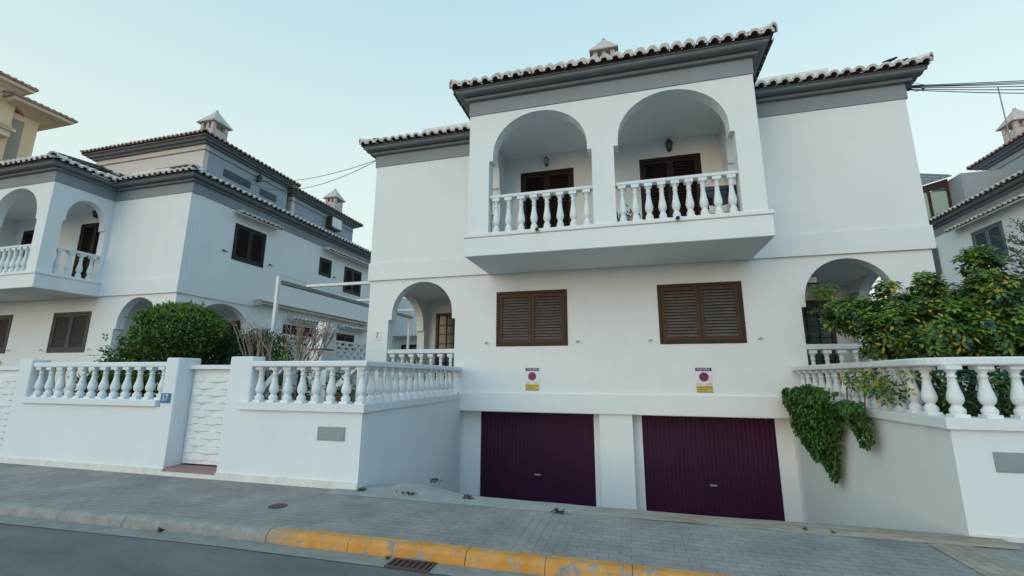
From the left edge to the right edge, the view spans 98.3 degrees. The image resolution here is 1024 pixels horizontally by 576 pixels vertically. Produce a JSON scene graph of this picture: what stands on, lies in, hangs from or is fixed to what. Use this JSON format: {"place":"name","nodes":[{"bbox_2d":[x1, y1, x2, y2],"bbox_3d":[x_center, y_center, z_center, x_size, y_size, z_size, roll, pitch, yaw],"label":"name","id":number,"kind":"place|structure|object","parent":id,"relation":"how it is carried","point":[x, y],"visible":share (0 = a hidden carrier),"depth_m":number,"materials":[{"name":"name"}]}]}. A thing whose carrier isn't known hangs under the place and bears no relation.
{"place":"outdoors","nodes":[
{"label":"outdoors","id":0,"kind":"place"},
{"bbox_2d":[0,523,448,575],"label":"road","id":1,"kind":"structure","parent":0,"point":[31,551],"depth_m":4.22,"materials":[{"name":"grey asphalt"}]},
{"bbox_2d":[0,515,540,575],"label":"gutter","id":2,"kind":"object","parent":1,"relation":"on","point":[381,561],"visible":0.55,"depth_m":4.57,"materials":[{"name":"concrete"}]},
{"bbox_2d":[384,557,436,572],"bbox_3d":[-0.939,2.567,4.106,0.440,0.015,0.195,-3,-12,15],"label":"drain grate","id":3,"kind":"object","parent":2,"relation":"on","point":[411,565],"visible":1,"depth_m":4.10,"materials":[{"name":"metal"}]},
{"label":"kerb bed","id":4,"kind":"structure","parent":1,"relation":"on","visible":0},
{"bbox_2d":[0,500,733,575],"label":"kerb","id":5,"kind":"structure","parent":4,"relation":"on","point":[508,561],"depth_m":4.44,"materials":[{"name":"grey concrete"}]},
{"bbox_2d":[273,333,393,391],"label":"block wall","id":6,"kind":"structure","parent":0,"point":[345,353],"depth_m":19.38,"materials":[{"name":"white paint"}]},
{"bbox_2d":[0,463,1023,575],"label":"pavement","id":7,"kind":"structure","parent":0,"point":[725,550],"depth_m":4.83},
{"bbox_2d":[268,503,286,508],"bbox_3d":[-2.940,2.736,5.559,0.220,0.008,0.220,-3,-12,15],"label":"valve cover","id":8,"kind":"object","parent":7,"relation":"on","point":[277,506],"visible":1,"depth_m":5.54,"materials":[{"name":"metal"}]},
{"bbox_2d":[500,510,570,555],"bbox_3d":[0.300,2.594,4.758,0.500,0.001,1.360,-3,-12,15],"label":"paving band","id":9,"kind":"object","parent":7,"relation":"on","point":[538,532],"visible":1,"depth_m":4.63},
{"bbox_2d":[551,507,566,513],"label":"leaf litter","id":10,"kind":"object","parent":9,"relation":"on","point":[557,509],"visible":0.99,"depth_m":5.31,"materials":[{"name":"brown plant"}]},
{"bbox_2d":[926,542,1023,575],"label":"sandy paving strip","id":11,"kind":"object","parent":7,"relation":"on","point":[980,561],"visible":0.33,"depth_m":3.98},
{"bbox_2d":[0,0,1023,338],"label":"sky","id":12,"kind":"structure","parent":0,"point":[297,84],"materials":[{"name":"blue"}]},
{"bbox_2d":[53,389,1015,466],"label":"garden ground","id":13,"kind":"structure","parent":0,"point":[352,397],"depth_m":11.04,"materials":[{"name":"soil"}]},
{"bbox_2d":[0,71,77,161],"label":"apartment block","id":14,"kind":"structure","parent":13,"relation":"on","point":[24,120],"depth_m":28.92,"materials":[{"name":"paint"}]},
{"bbox_2d":[66,374,88,394],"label":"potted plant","id":15,"kind":"object","parent":13,"relation":"on","point":[78,379],"visible":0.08,"depth_m":9.22,"materials":[{"name":"green plant"}]},
{"bbox_2d":[73,370,161,396],"bbox_3d":[-7.351,1.961,8.746,3.367,0.980,0.697,-3,-12,15],"label":"shrub","id":16,"kind":"object","parent":13,"relation":"on","point":[134,378],"visible":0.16,"depth_m":8.76,"materials":[{"name":"green plant"}]},
{"bbox_2d":[82,332,170,396],"bbox_3d":[-8.688,1.805,10.367,2.667,1.711,1.614,-1,-11,4],"label":"shrub","id":17,"kind":"object","parent":13,"relation":"on","point":[129,353],"visible":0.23,"depth_m":10.13,"materials":[{"name":"green plant"}]},
{"bbox_2d":[124,300,231,373],"bbox_3d":[-7.745,1.424,10.169,2.320,2.416,1.990,-3,-12,15],"label":"clipped tree","id":18,"kind":"object","parent":13,"relation":"on","point":[157,319],"visible":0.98,"depth_m":9.81,"materials":[{"name":"green plant"}]},
{"bbox_2d":[0,110,370,394],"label":"house","id":19,"kind":"structure","parent":13,"relation":"on","point":[197,217],"depth_m":15.11,"materials":[{"name":"grey paint"}]},
{"bbox_2d":[0,315,12,353],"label":"window","id":20,"kind":"structure","parent":19,"relation":"in","point":[5,320],"depth_m":15.48,"materials":[{"name":"brown wood"}]},
{"bbox_2d":[18,230,33,267],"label":"balcony door","id":21,"kind":"structure","parent":19,"relation":"in","point":[27,234],"depth_m":16.72,"materials":[{"name":"brown wood"}]},
{"bbox_2d":[46,311,91,352],"bbox_3d":[-14.628,1.465,14.663,1.745,1.340,0.100,-3,-12,15],"label":"window","id":22,"kind":"structure","parent":19,"relation":"in","point":[74,326],"depth_m":14.66,"materials":[{"name":"brown wood"}]},
{"bbox_2d":[71,223,99,278],"bbox_3d":[-14.878,-1.200,15.672,1.430,2.300,0.100,-3,-12,15],"label":"balcony door","id":23,"kind":"structure","parent":19,"relation":"in","point":[89,234],"depth_m":15.79,"materials":[{"name":"brown wood"}]},
{"bbox_2d":[92,210,98,217],"bbox_3d":[-14.811,-2.659,15.785,0.207,0.360,0.222,-3,-12,15],"label":"wall lantern","id":24,"kind":"object","parent":19,"relation":"attached to","point":[95,214],"depth_m":15.71,"materials":[{"name":"black metal"}]},
{"bbox_2d":[209,320,240,363],"bbox_3d":[-10.858,2.440,16.669,1.250,2.410,0.080,-3,-12,15],"label":"door","id":25,"kind":"structure","parent":19,"relation":"in","point":[237,322],"depth_m":16.77,"materials":[{"name":"brown wood"}]},
{"bbox_2d":[231,223,266,267],"bbox_3d":[-9.765,-1.553,16.446,0.100,1.340,1.410,-3,-12,15],"label":"window","id":26,"kind":"structure","parent":19,"relation":"in","point":[249,242],"depth_m":16.41,"materials":[{"name":"brown wood"}]},
{"bbox_2d":[256,174,261,182],"bbox_3d":[-11.960,-5.195,20.934,0.288,0.440,0.219,-3,-12,15],"label":"wall lantern","id":27,"kind":"object","parent":19,"relation":"attached to","point":[259,177],"depth_m":20.87,"materials":[{"name":"black metal"}]},
{"bbox_2d":[282,324,311,344],"bbox_3d":[-9.035,2.018,18.740,0.100,0.770,1.900,-3,-12,15],"label":"window","id":28,"kind":"structure","parent":19,"relation":"in","point":[293,331],"depth_m":18.47,"materials":[{"name":"black glass"}]},
{"bbox_2d":[253,299,367,326],"bbox_3d":[-8.593,1.216,19.785,0.300,0.280,7.060,-3,-12,15],"label":"awning","id":29,"kind":"object","parent":19,"relation":"attached to","point":[258,302],"visible":1,"depth_m":19.10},
{"bbox_2d":[248,160,375,189],"bbox_3d":[-8.090,-4.339,16.603,11.158,2.817,0.195,-10,-15,41],"label":"power cable","id":30,"kind":"object","parent":19,"relation":"attached to","point":[318,176],"visible":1,"depth_m":15.18,"materials":[{"name":"black rubber"}]},
{"bbox_2d":[318,257,331,277],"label":"window","id":31,"kind":"structure","parent":19,"relation":"in","point":[325,265],"depth_m":20.52,"materials":[{"name":"black glass"}]},
{"bbox_2d":[326,216,341,231],"bbox_3d":[-10.467,-3.738,26.077,0.450,0.700,0.950,-3,-12,15],"label":"air conditioner","id":32,"kind":"object","parent":19,"relation":"attached to","point":[333,223],"visible":1,"depth_m":25.83,"materials":[{"name":"white metal"}]},
{"bbox_2d":[336,333,353,349],"bbox_3d":[-8.228,2.633,21.701,0.100,0.740,1.460,-3,-12,15],"label":"window","id":33,"kind":"structure","parent":19,"relation":"in","point":[340,337],"depth_m":21.69,"materials":[{"name":"black glass"}]},
{"bbox_2d":[343,266,361,296],"bbox_3d":[-8.121,-0.312,22.474,0.100,1.300,1.450,-3,-12,15],"label":"window","id":34,"kind":"structure","parent":19,"relation":"in","point":[350,275],"depth_m":22.46,"materials":[{"name":"brown wood"}]},
{"bbox_2d":[182,326,295,381],"bbox_3d":[-6.807,1.861,10.896,3.417,1.835,1.191,-3,-12,15],"label":"hedge","id":35,"kind":"object","parent":13,"relation":"on","point":[221,357],"visible":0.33,"depth_m":10.68,"materials":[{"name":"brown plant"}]},
{"bbox_2d":[227,314,339,399],"bbox_3d":[-4.579,1.462,9.005,2.210,1.898,1.134,-3,-12,15],"label":"bare shrub","id":36,"kind":"object","parent":13,"relation":"on","point":[300,338],"visible":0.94,"depth_m":8.98,"materials":[{"name":"brown plant"}]},
{"bbox_2d":[263,368,369,401],"bbox_3d":[-3.991,1.880,8.496,2.780,0.760,0.150,-3,-12,15],"label":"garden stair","id":37,"kind":"object","parent":13,"relation":"on","point":[325,373],"visible":0.13,"depth_m":8.34,"materials":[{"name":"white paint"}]},
{"bbox_2d":[277,349,355,401],"bbox_3d":[-3.851,1.787,8.608,1.964,1.244,0.605,-3,-12,15],"label":"shrub","id":38,"kind":"object","parent":13,"relation":"on","point":[280,379],"visible":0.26,"depth_m":8.54,"materials":[{"name":"green plant"}]},
{"bbox_2d":[305,322,335,394],"bbox_3d":[-6.270,2.289,14.478,0.600,2.320,0.740,-3,-12,15],"label":"brick barbecue","id":39,"kind":"object","parent":13,"relation":"on","point":[328,353],"visible":0.37,"depth_m":14.41,"materials":[{"name":"white brick"}]},
{"bbox_2d":[335,396,341,402],"bbox_3d":[-2.991,1.978,7.596,0.320,0.220,0.320,-3,-12,15],"label":"clay pot","id":40,"kind":"object","parent":13,"relation":"on","point":[337,398],"visible":0.13,"depth_m":7.49,"materials":[{"name":"ceramic"}]},
{"bbox_2d":[265,276,413,396],"bbox_3d":[-4.268,1.992,15.714,2.910,3.386,8.080,-3,-12,15],"label":"pergola","id":41,"kind":"object","parent":13,"relation":"on","point":[307,288],"visible":0.57,"depth_m":13.48,"materials":[{"name":"white metal"}]},
{"bbox_2d":[391,299,416,363],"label":"house","id":42,"kind":"structure","parent":13,"relation":"on","point":[399,335],"depth_m":29.91,"materials":[{"name":"white paint"}]},
{"bbox_2d":[401,345,416,363],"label":"window","id":43,"kind":"structure","parent":42,"relation":"in","point":[403,347],"depth_m":29.52,"materials":[{"name":"black glass"}]},
{"bbox_2d":[359,22,946,522],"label":"house","id":44,"kind":"structure","parent":13,"relation":"on","point":[503,256],"depth_m":9.73,"materials":[{"name":"white paint"}]},
{"bbox_2d":[373,331,381,339],"bbox_3d":[-3.541,1.256,11.644,0.230,0.230,0.015,-3,-12,15],"label":"number plate","id":45,"kind":"object","parent":44,"relation":"attached to","point":[377,335],"visible":1,"depth_m":11.64,"materials":[{"name":"white ceramic"}]},
{"bbox_2d":[434,313,454,380],"bbox_3d":[-1.878,2.004,14.310,1.300,2.410,0.080,-3,-12,15],"label":"door","id":46,"kind":"structure","parent":44,"relation":"in","point":[445,324],"depth_m":14.49,"materials":[{"name":"brown wood"}]},
{"bbox_2d":[525,368,538,390],"bbox_3d":[0.473,2.133,10.370,0.330,0.520,0.019,-3,-12,15],"label":"no parking sign","id":47,"kind":"object","parent":44,"relation":"attached to","point":[531,378],"visible":1,"depth_m":10.37,"materials":[{"name":"white metal"}]},
{"bbox_2d":[496,289,567,346],"bbox_3d":[0.470,0.730,10.697,1.750,1.340,0.100,-3,-12,15],"label":"window","id":48,"kind":"structure","parent":44,"relation":"in","point":[536,317],"depth_m":10.68,"materials":[{"name":"brown wood"}]},
{"bbox_2d":[480,411,595,505],"bbox_3d":[0.554,3.998,10.333,2.730,2.150,0.067,-3,-12,15],"label":"garage door","id":49,"kind":"structure","parent":44,"relation":"in","point":[540,457],"depth_m":10.35,"materials":[{"name":"purple paint"}]},
{"bbox_2d":[543,156,548,166],"bbox_3d":[0.904,-3.346,11.666,0.161,0.280,0.172,-3,-12,15],"label":"wall lantern","id":50,"kind":"object","parent":44,"relation":"attached to","point":[546,160],"depth_m":11.61,"materials":[{"name":"black metal"}]},
{"bbox_2d":[521,168,573,228],"bbox_3d":[0.925,-1.969,11.520,1.415,2.300,0.100,-3,-12,15],"label":"balcony door","id":51,"kind":"structure","parent":44,"relation":"in","point":[558,178],"depth_m":11.61,"materials":[{"name":"brown wood"}]},
{"bbox_2d":[617,204,646,221],"bbox_3d":[2.543,-1.478,10.094,0.721,0.850,0.806,8,-14,-33],"label":"potted plant","id":52,"kind":"object","parent":44,"relation":"on","point":[628,215],"visible":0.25,"depth_m":10.00,"materials":[{"name":"green plant"}]},
{"bbox_2d":[665,138,672,151],"bbox_3d":[3.856,-3.523,10.879,0.196,0.340,0.210,-3,-12,15],"label":"wall lantern","id":53,"kind":"object","parent":44,"relation":"attached to","point":[668,143],"depth_m":10.82,"materials":[{"name":"black metal"}]},
{"bbox_2d":[639,153,701,219],"bbox_3d":[3.884,-2.112,10.743,1.430,2.300,0.100,-3,-12,15],"label":"balcony door","id":54,"kind":"structure","parent":44,"relation":"in","point":[680,165],"depth_m":10.83,"materials":[{"name":"brown wood"}]},
{"bbox_2d":[657,281,746,343],"bbox_3d":[4.134,0.552,9.734,1.745,1.340,0.100,-3,-12,15],"label":"window","id":55,"kind":"structure","parent":44,"relation":"in","point":[708,312],"depth_m":9.71,"materials":[{"name":"brown wood"}]},
{"bbox_2d":[695,368,712,392],"bbox_3d":[4.086,1.958,9.421,0.330,0.520,0.019,-3,-12,15],"label":"no parking sign","id":56,"kind":"object","parent":44,"relation":"attached to","point":[704,381],"visible":1,"depth_m":9.42,"materials":[{"name":"white metal"}]},
{"bbox_2d":[641,415,784,520],"bbox_3d":[4.187,3.821,9.378,2.670,2.150,0.067,-3,-12,15],"label":"garage door","id":57,"kind":"structure","parent":44,"relation":"in","point":[705,466],"depth_m":9.40,"materials":[{"name":"purple paint"}]},
{"bbox_2d":[807,276,817,283],"bbox_3d":[6.377,-0.165,9.571,0.382,0.160,0.086,-3,-12,15],"label":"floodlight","id":58,"kind":"object","parent":44,"relation":"attached to","point":[813,280],"visible":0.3,"depth_m":9.51,"materials":[{"name":"white metal"}]},
{"bbox_2d":[802,300,841,384],"bbox_3d":[7.904,1.528,11.741,1.250,2.410,0.080,-3,-12,15],"label":"door","id":59,"kind":"structure","parent":44,"relation":"in","point":[810,326],"depth_m":11.76,"materials":[{"name":"brown wood"}]},
{"bbox_2d":[805,283,855,340],"bbox_3d":[6.296,0.455,8.682,0.946,1.200,0.896,-9,-15,40],"label":"potted plant","id":60,"kind":"object","parent":44,"relation":"on","point":[824,294],"visible":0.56,"depth_m":8.80,"materials":[{"name":"green plant"}]},
{"bbox_2d":[882,57,897,62],"bbox_3d":[8.147,-4.921,9.548,0.303,0.102,0.072,-3,-12,15],"label":"bird","id":61,"kind":"object","parent":44,"relation":"on","point":[891,59],"visible":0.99,"depth_m":9.52},
{"bbox_2d":[905,80,1023,93],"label":"power cable","id":62,"kind":"object","parent":44,"relation":"attached to","point":[909,86],"visible":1,"depth_m":9.22,"materials":[{"name":"black rubber"}]},
{"bbox_2d":[817,244,1023,409],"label":"umbrella tree","id":63,"kind":"object","parent":13,"relation":"on","point":[971,317],"visible":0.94,"depth_m":5.90,"materials":[{"name":"green plant"}]},
{"bbox_2d":[839,355,1023,416],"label":"shrub","id":64,"kind":"object","parent":13,"relation":"on","point":[973,408],"visible":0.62,"depth_m":5.47,"materials":[{"name":"green plant"}]},
{"bbox_2d":[920,108,1023,395],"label":"house","id":65,"kind":"structure","parent":13,"relation":"on","point":[966,210],"depth_m":17.83,"materials":[{"name":"grey paint"}]},
{"bbox_2d":[932,246,941,273],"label":"window","id":66,"kind":"structure","parent":65,"relation":"in","point":[935,253],"depth_m":18.58,"materials":[{"name":"grey glass"}]},
{"bbox_2d":[971,220,1008,256],"bbox_3d":[17.208,-1.602,15.937,0.100,1.260,1.450,-3,-12,15],"label":"window","id":67,"kind":"structure","parent":65,"relation":"in","point":[978,237],"depth_m":15.86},
{"bbox_2d":[997,87,1013,150],"bbox_3d":[20.823,-7.163,18.692,0.038,3.000,0.044,-3,-12,15],"label":"antenna mast","id":68,"kind":"object","parent":65,"relation":"on","point":[1004,115],"visible":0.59,"depth_m":18.71,"materials":[{"name":"metal"}]},
{"bbox_2d":[959,218,1023,278],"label":"olive tree","id":69,"kind":"object","parent":13,"relation":"on","point":[1021,226],"visible":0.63,"depth_m":6.68,"materials":[{"name":"green plant"}]},
{"bbox_2d":[1001,262,1023,354],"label":"bush","id":70,"kind":"object","parent":13,"relation":"on","point":[1021,302],"visible":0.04,"depth_m":6.43,"materials":[{"name":"green plant"}]},
{"bbox_2d":[326,483,1021,549],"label":"driveway ramp","id":71,"kind":"structure","parent":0,"point":[427,492],"depth_m":5.19,"materials":[{"name":"concrete"}]},
{"bbox_2d":[430,478,441,483],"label":"leaf litter","id":72,"kind":"object","parent":71,"relation":"on","point":[435,479],"visible":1,"depth_m":6.44,"materials":[{"name":"brown plant"}]},
{"bbox_2d":[462,494,474,498],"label":"leaf litter","id":73,"kind":"object","parent":71,"relation":"on","point":[468,496],"visible":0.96,"depth_m":5.90,"materials":[{"name":"brown plant"}]},
{"bbox_2d":[705,185,738,213],"bbox_3d":[4.363,-1.654,9.231,0.720,0.872,0.440,-3,-12,15],"label":"chair","id":74,"kind":"object","parent":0,"point":[710,191],"visible":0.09,"depth_m":9.13,"materials":[{"name":"blue fabric"}]},
{"label":"ground","id":75,"kind":"structure","parent":0,"visible":0},
{"bbox_2d":[0,356,460,492],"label":"street wall","id":76,"kind":"structure","parent":75,"relation":"on","point":[231,422],"depth_m":7.60,"materials":[{"name":"white paint"}]},
{"bbox_2d":[160,393,170,402],"bbox_3d":[-5.907,1.874,7.545,0.200,0.160,0.015,-3,-12,15],"label":"number plate","id":77,"kind":"object","parent":76,"relation":"attached to","point":[165,397],"visible":1,"depth_m":7.54,"materials":[{"name":"blue ceramic"}]},
{"bbox_2d":[163,464,216,474],"bbox_3d":[-5.182,2.992,7.301,1.090,0.058,0.300,-3,-12,15],"label":"gate step","id":78,"kind":"object","parent":76,"relation":"on","point":[197,469],"visible":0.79,"depth_m":7.23,"materials":[{"name":"red tile"}]},
{"bbox_2d":[317,426,345,440],"bbox_3d":[-2.708,2.182,6.623,0.480,0.200,0.018,-3,-12,15],"label":"meter cover","id":79,"kind":"object","parent":76,"relation":"attached to","point":[330,433],"visible":1,"depth_m":6.62,"materials":[{"name":"grey metal"}]},
{"bbox_2d":[791,356,1023,542],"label":"street wall","id":80,"kind":"structure","parent":75,"relation":"on","point":[928,466],"depth_m":5.16,"materials":[{"name":"white paint"}]},
{"bbox_2d":[781,384,875,484],"bbox_3d":[5.106,2.416,7.434,0.393,1.591,3.174,-2,-12,13],"label":"hanging vine","id":81,"kind":"object","parent":80,"relation":"hanging from","point":[815,437],"visible":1,"depth_m":7.09,"materials":[{"name":"green plant"}]},
{"bbox_2d":[992,452,1023,472],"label":"meter cover","id":82,"kind":"object","parent":80,"relation":"attached to","point":[1007,462],"visible":1,"depth_m":4.56,"materials":[{"name":"grey metal"}]}
]}

